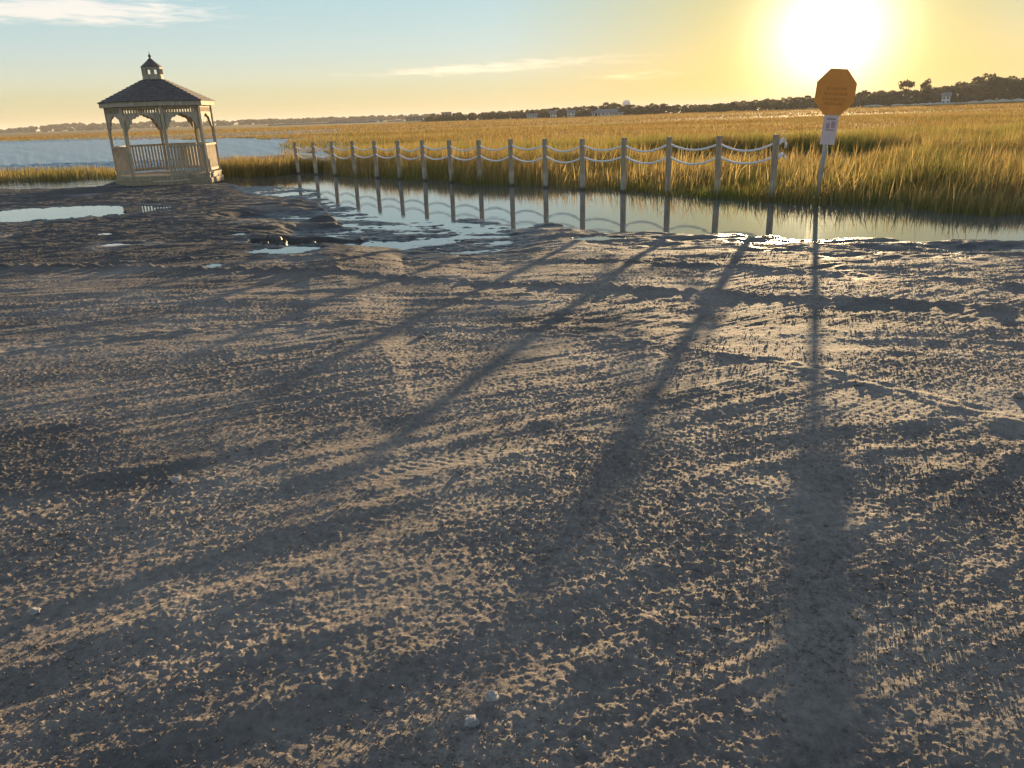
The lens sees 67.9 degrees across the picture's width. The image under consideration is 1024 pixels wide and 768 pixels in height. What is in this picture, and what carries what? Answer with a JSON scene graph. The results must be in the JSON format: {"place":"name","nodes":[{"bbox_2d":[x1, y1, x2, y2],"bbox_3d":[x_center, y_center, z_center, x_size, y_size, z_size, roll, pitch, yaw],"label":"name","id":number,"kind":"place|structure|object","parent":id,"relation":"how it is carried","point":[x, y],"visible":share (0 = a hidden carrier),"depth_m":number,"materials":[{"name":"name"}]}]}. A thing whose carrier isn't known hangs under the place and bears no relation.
{"place":"outdoors","nodes":[
{"label":"outdoors","id":0,"kind":"place"},
{"bbox_2d":[0,129,343,180],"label":"river water","id":1,"kind":"structure","parent":0,"point":[53,153],"depth_m":61.48,"materials":[{"name":"blue liquid"}]},
{"bbox_2d":[0,181,1023,767],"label":"dirt ground","id":2,"kind":"structure","parent":0,"point":[286,617],"depth_m":3.55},
{"bbox_2d":[29,607,40,615],"bbox_3d":[-1.734,0.827,2.764,0.040,0.031,0.037,0,20,5],"label":"stone","id":3,"kind":"object","parent":2,"relation":"on","point":[34,611],"visible":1,"depth_m":2.75,"materials":[{"name":"grey stone"}]},
{"bbox_2d":[0,205,170,221],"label":"puddle","id":4,"kind":"object","parent":2,"relation":"on","point":[19,215],"visible":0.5,"depth_m":16.62,"materials":[{"name":"grey liquid"}]},
{"bbox_2d":[102,243,140,245],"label":"puddle","id":5,"kind":"object","parent":2,"relation":"on","point":[113,244],"visible":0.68,"depth_m":11.62,"materials":[{"name":"grey liquid"}]},
{"bbox_2d":[97,54,223,185],"bbox_3d":[-11.337,-8.513,24.538,3.259,4.080,3.259,-2,20,0],"label":"gazebo","id":6,"kind":"object","parent":2,"relation":"on","point":[157,91],"visible":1,"depth_m":23.85,"materials":[{"name":"beige wood"}]},
{"bbox_2d":[170,475,180,482],"bbox_3d":[-1.662,0.474,3.764,0.054,0.037,0.052,5,21,20],"label":"stone","id":7,"kind":"object","parent":2,"relation":"on","point":[174,479],"visible":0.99,"depth_m":3.75,"materials":[{"name":"grey stone"}]},
{"bbox_2d":[202,264,221,267],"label":"puddle","id":8,"kind":"object","parent":2,"relation":"on","point":[211,265],"visible":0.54,"depth_m":9.49,"materials":[{"name":"grey liquid"}]},
{"bbox_2d":[226,233,249,234],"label":"puddle","id":9,"kind":"object","parent":2,"relation":"on","point":[237,233],"visible":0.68,"depth_m":12.34,"materials":[{"name":"grey liquid"}]},
{"bbox_2d":[248,246,324,253],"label":"puddle","id":10,"kind":"object","parent":2,"relation":"on","point":[293,249],"visible":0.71,"depth_m":10.62,"materials":[{"name":"grey liquid"}]},
{"bbox_2d":[456,468,464,473],"bbox_3d":[-0.250,0.428,3.721,0.046,0.033,0.040,15,26,40],"label":"earth clod","id":11,"kind":"object","parent":2,"relation":"on","point":[460,471],"visible":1,"depth_m":3.71,"materials":[{"name":"grey stone"}]},
{"bbox_2d":[464,714,479,727],"bbox_3d":[-0.117,0.973,2.192,0.046,0.035,0.044,-5,20,-7],"label":"stone","id":12,"kind":"object","parent":2,"relation":"on","point":[472,720],"visible":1,"depth_m":2.18,"materials":[{"name":"grey stone"}]},
{"bbox_2d":[485,690,498,700],"bbox_3d":[-0.059,0.935,2.277,0.043,0.030,0.040,-2,20,0],"label":"stone","id":13,"kind":"object","parent":2,"relation":"on","point":[492,695],"visible":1,"depth_m":2.27,"materials":[{"name":"grey stone"}]},
{"bbox_2d":[0,244,1023,767],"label":"earth crumbs","id":14,"kind":"object","parent":2,"relation":"on","point":[888,652],"visible":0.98,"depth_m":3.16,"materials":[{"name":"brown soil"}]},
{"bbox_2d":[567,433,576,438],"bbox_3d":[0.330,0.292,4.137,0.052,0.040,0.056,-15,23,-32],"label":"earth clod","id":15,"kind":"object","parent":2,"relation":"on","point":[571,436],"visible":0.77,"depth_m":4.13,"materials":[{"name":"grey stone"}]},
{"bbox_2d":[573,237,621,239],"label":"puddle","id":16,"kind":"object","parent":2,"relation":"on","point":[597,238],"visible":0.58,"depth_m":11.44,"materials":[{"name":"grey liquid"}]},
{"bbox_2d":[676,492,682,496],"bbox_3d":[0.776,0.511,3.497,0.040,0.032,0.041,-10,21,-22],"label":"earth clod","id":17,"kind":"object","parent":2,"relation":"on","point":[679,494],"visible":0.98,"depth_m":3.49,"materials":[{"name":"grey stone"}]},
{"bbox_2d":[1011,392,1023,398],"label":"earth clod","id":18,"kind":"object","parent":2,"relation":"on","point":[1019,395],"visible":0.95,"depth_m":4.59,"materials":[{"name":"grey stone"}]},
{"bbox_2d":[0,152,1023,253],"bbox_3d":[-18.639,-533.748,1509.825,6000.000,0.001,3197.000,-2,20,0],"label":"water","id":19,"kind":"structure","parent":0,"point":[408,202],"depth_m":14.71,"materials":[{"name":"grey liquid"}]},
{"bbox_2d":[0,164,122,182],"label":"reed bed","id":20,"kind":"object","parent":19,"relation":"in","point":[33,174],"visible":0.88,"depth_m":30.25,"materials":[{"name":"green plant"}]},
{"bbox_2d":[219,149,329,176],"bbox_3d":[-10.158,-8.915,30.436,5.656,0.894,4.711,15,26,39],"label":"reed bed","id":21,"kind":"object","parent":19,"relation":"in","point":[250,166],"visible":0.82,"depth_m":28.83,"materials":[{"name":"plant"}]},
{"bbox_2d":[322,118,1023,217],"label":"tall marsh grass","id":22,"kind":"structure","parent":19,"relation":"in","point":[1009,199],"depth_m":21.63,"materials":[{"name":"yellow"}]},
{"bbox_2d":[861,104,884,106],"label":"sand bank","id":23,"kind":"structure","parent":19,"relation":"on","point":[873,105],"depth_m":262.83,"materials":[{"name":"beige sand"}]},
{"bbox_2d":[906,102,957,104],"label":"sand bank","id":24,"kind":"structure","parent":19,"relation":"on","point":[932,103],"depth_m":265.61,"materials":[{"name":"beige sand"}]},
{"bbox_2d":[941,92,951,102],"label":"house","id":25,"kind":"structure","parent":24,"relation":"on","point":[945,96],"depth_m":267.73,"materials":[{"name":"white"}]},
{"bbox_2d":[957,98,1023,103],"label":"sand bank","id":26,"kind":"structure","parent":19,"relation":"on","point":[1004,100],"depth_m":264.63,"materials":[{"name":"beige sand"}]},
{"bbox_2d":[0,101,1023,199],"bbox_3d":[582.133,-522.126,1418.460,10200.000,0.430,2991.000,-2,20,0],"label":"marsh ground","id":27,"kind":"structure","parent":0,"point":[234,126],"depth_m":161.98,"materials":[{"name":"yellow"}]},
{"bbox_2d":[0,113,439,132],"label":"wood","id":28,"kind":"object","parent":27,"relation":"on","point":[85,127],"visible":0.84,"depth_m":865.24,"materials":[{"name":"green plant"}]},
{"bbox_2d":[268,123,304,125],"bbox_3d":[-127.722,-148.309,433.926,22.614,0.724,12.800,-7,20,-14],"label":"building","id":29,"kind":"structure","parent":27,"relation":"on","point":[286,124],"depth_m":428.94,"materials":[{"name":"grey"}]},
{"bbox_2d":[347,120,377,122],"bbox_3d":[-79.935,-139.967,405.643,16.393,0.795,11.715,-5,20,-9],"label":"building","id":30,"kind":"structure","parent":27,"relation":"on","point":[360,121],"depth_m":401.54,"materials":[{"name":"grey"}]},
{"bbox_2d":[405,116,422,120],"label":"building","id":31,"kind":"structure","parent":27,"relation":"on","point":[418,118],"depth_m":393.13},
{"bbox_2d":[526,113,537,117],"bbox_3d":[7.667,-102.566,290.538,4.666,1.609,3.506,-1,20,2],"label":"house","id":32,"kind":"structure","parent":27,"relation":"on","point":[532,115],"depth_m":289.44,"materials":[{"name":"white"}]},
{"bbox_2d":[293,134,786,200],"bbox_3d":[-1.324,-6.307,22.199,0.181,1.753,19.543,-20,26,-41],"label":"rope fence","id":33,"kind":"object","parent":27,"relation":"on","point":[774,158],"visible":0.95,"depth_m":19.68,"materials":[{"name":"grey wood"}]},
{"bbox_2d":[549,110,556,116],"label":"house","id":34,"kind":"structure","parent":27,"relation":"on","point":[552,112],"depth_m":287.89,"materials":[{"name":"white"}]},
{"bbox_2d":[566,110,575,116],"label":"house","id":35,"kind":"structure","parent":27,"relation":"on","point":[570,113],"depth_m":285.84,"materials":[{"name":"white"}]},
{"bbox_2d":[588,105,598,113],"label":"tree","id":36,"kind":"object","parent":27,"relation":"on","point":[594,107],"visible":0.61,"depth_m":294.18,"materials":[{"name":"green plant"}]},
{"bbox_2d":[596,109,617,115],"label":"house","id":37,"kind":"structure","parent":27,"relation":"on","point":[601,112],"depth_m":282.90,"materials":[{"name":"white"}]},
{"bbox_2d":[602,102,611,108],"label":"tree","id":38,"kind":"object","parent":27,"relation":"on","point":[606,104],"visible":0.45,"depth_m":322.43,"materials":[{"name":"green plant"}]},
{"bbox_2d":[609,102,621,108],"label":"tree","id":39,"kind":"object","parent":27,"relation":"on","point":[614,105],"visible":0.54,"depth_m":302.62,"materials":[{"name":"green plant"}]},
{"bbox_2d":[625,104,637,109],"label":"tree","id":40,"kind":"object","parent":27,"relation":"on","point":[630,106],"visible":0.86,"depth_m":296.38,"materials":[{"name":"green plant"}]},
{"bbox_2d":[710,104,716,109],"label":"tree","id":41,"kind":"object","parent":27,"relation":"on","point":[712,106],"visible":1,"depth_m":285.56,"materials":[{"name":"green plant"}]},
{"bbox_2d":[422,93,1023,121],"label":"undergrowth","id":42,"kind":"object","parent":27,"relation":"on","point":[458,116],"visible":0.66,"depth_m":289.16,"materials":[{"name":"green plant"}]},
{"bbox_2d":[725,102,733,108],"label":"tree","id":43,"kind":"object","parent":27,"relation":"on","point":[730,104],"visible":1,"depth_m":283.50,"materials":[{"name":"green plant"}]},
{"bbox_2d":[732,101,737,110],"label":"tree","id":44,"kind":"object","parent":27,"relation":"on","point":[735,106],"visible":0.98,"depth_m":283.92,"materials":[{"name":"green plant"}]},
{"bbox_2d":[763,98,772,109],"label":"tree","id":45,"kind":"object","parent":27,"relation":"on","point":[766,102],"visible":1,"depth_m":282.07,"materials":[{"name":"green plant"}]},
{"bbox_2d":[788,97,800,106],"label":"tree","id":46,"kind":"object","parent":27,"relation":"on","point":[794,100],"visible":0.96,"depth_m":280.70,"materials":[{"name":"green plant"}]},
{"bbox_2d":[798,95,813,102],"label":"tree","id":47,"kind":"object","parent":27,"relation":"on","point":[803,99],"visible":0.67,"depth_m":296.82,"materials":[{"name":"green plant"}]},
{"bbox_2d":[814,68,856,193],"bbox_3d":[6.326,-4.768,15.185,0.868,2.848,0.130,-5,20,-9],"label":"octagonal sign","id":48,"kind":"object","parent":27,"relation":"on","point":[835,92],"visible":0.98,"depth_m":14.85,"materials":[{"name":"metal"}]},
{"bbox_2d":[856,92,869,99],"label":"tree","id":49,"kind":"object","parent":27,"relation":"on","point":[862,94],"visible":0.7,"depth_m":289.30,"materials":[{"name":"green plant"}]},
{"bbox_2d":[867,90,883,103],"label":"tree","id":50,"kind":"object","parent":27,"relation":"on","point":[875,97],"visible":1,"depth_m":279.77,"materials":[{"name":"green plant"}]},
{"bbox_2d":[879,90,894,99],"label":"tree","id":51,"kind":"object","parent":27,"relation":"on","point":[884,95],"visible":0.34,"depth_m":293.60,"materials":[{"name":"green plant"}]},
{"bbox_2d":[888,90,903,100],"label":"tree","id":52,"kind":"object","parent":27,"relation":"on","point":[894,95],"visible":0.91,"depth_m":282.03,"materials":[{"name":"green plant"}]},
{"bbox_2d":[897,79,914,98],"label":"tree","id":53,"kind":"object","parent":27,"relation":"on","point":[907,83],"visible":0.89,"depth_m":280.83,"materials":[{"name":"green plant"}]},
{"bbox_2d":[905,89,916,99],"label":"tree","id":54,"kind":"object","parent":27,"relation":"on","point":[911,94],"visible":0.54,"depth_m":290.09,"materials":[{"name":"green plant"}]},
{"bbox_2d":[919,78,931,96],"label":"tree","id":55,"kind":"object","parent":27,"relation":"on","point":[925,85],"visible":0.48,"depth_m":280.51,"materials":[{"name":"green plant"}]},
{"bbox_2d":[919,89,936,102],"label":"tree","id":56,"kind":"object","parent":27,"relation":"on","point":[929,96],"visible":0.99,"depth_m":273.50,"materials":[{"name":"green plant"}]},
{"bbox_2d":[931,87,942,98],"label":"tree","id":57,"kind":"object","parent":27,"relation":"on","point":[936,89],"visible":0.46,"depth_m":295.35,"materials":[{"name":"green plant"}]},
{"bbox_2d":[938,86,957,100],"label":"tree","id":58,"kind":"object","parent":27,"relation":"on","point":[949,89],"visible":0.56,"depth_m":278.12,"materials":[{"name":"green plant"}]},
{"bbox_2d":[941,85,960,95],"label":"tree","id":59,"kind":"object","parent":27,"relation":"on","point":[956,88],"visible":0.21,"depth_m":280.44,"materials":[{"name":"green plant"}]},
{"bbox_2d":[958,84,976,101],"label":"tree","id":60,"kind":"object","parent":27,"relation":"on","point":[967,91],"visible":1,"depth_m":268.97,"materials":[{"name":"green plant"}]},
{"bbox_2d":[955,81,979,96],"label":"tree","id":61,"kind":"object","parent":27,"relation":"on","point":[958,84],"visible":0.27,"depth_m":293.24,"materials":[{"name":"green plant"}]},
{"bbox_2d":[967,83,982,98],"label":"tree","id":62,"kind":"object","parent":27,"relation":"on","point":[977,92],"visible":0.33,"depth_m":279.54,"materials":[{"name":"green plant"}]},
{"bbox_2d":[972,73,1002,100],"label":"tree","id":63,"kind":"object","parent":27,"relation":"on","point":[979,79],"visible":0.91,"depth_m":270.67,"materials":[{"name":"green plant"}]},
{"bbox_2d":[978,79,1005,99],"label":"tree","id":64,"kind":"object","parent":27,"relation":"on","point":[985,87],"visible":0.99,"depth_m":267.82,"materials":[{"name":"green plant"}]},
{"bbox_2d":[985,76,1009,98],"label":"tree","id":65,"kind":"object","parent":27,"relation":"on","point":[1005,81],"visible":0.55,"depth_m":269.35,"materials":[{"name":"green plant"}]},
{"bbox_2d":[999,76,1019,96],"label":"tree","id":66,"kind":"object","parent":27,"relation":"on","point":[1007,88],"visible":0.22,"depth_m":283.21,"materials":[{"name":"green plant"}]},
{"bbox_2d":[1007,78,1023,98],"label":"tree","id":67,"kind":"object","parent":27,"relation":"on","point":[1015,83],"visible":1,"depth_m":270.19,"materials":[{"name":"green plant"}]},
{"bbox_2d":[0,0,1023,130],"label":"sky","id":68,"kind":"structure","parent":0,"point":[257,59],"materials":[{"name":"blue"}]},
{"bbox_2d":[182,108,1023,154],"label":"short marsh grass","id":69,"kind":"structure","parent":0,"point":[799,122],"depth_m":68.87,"materials":[{"name":"yellow"}]},
{"bbox_2d":[622,100,630,105],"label":"water tower","id":70,"kind":"structure","parent":0,"point":[625,102],"depth_m":842.50,"materials":[{"name":"white"}]}
]}

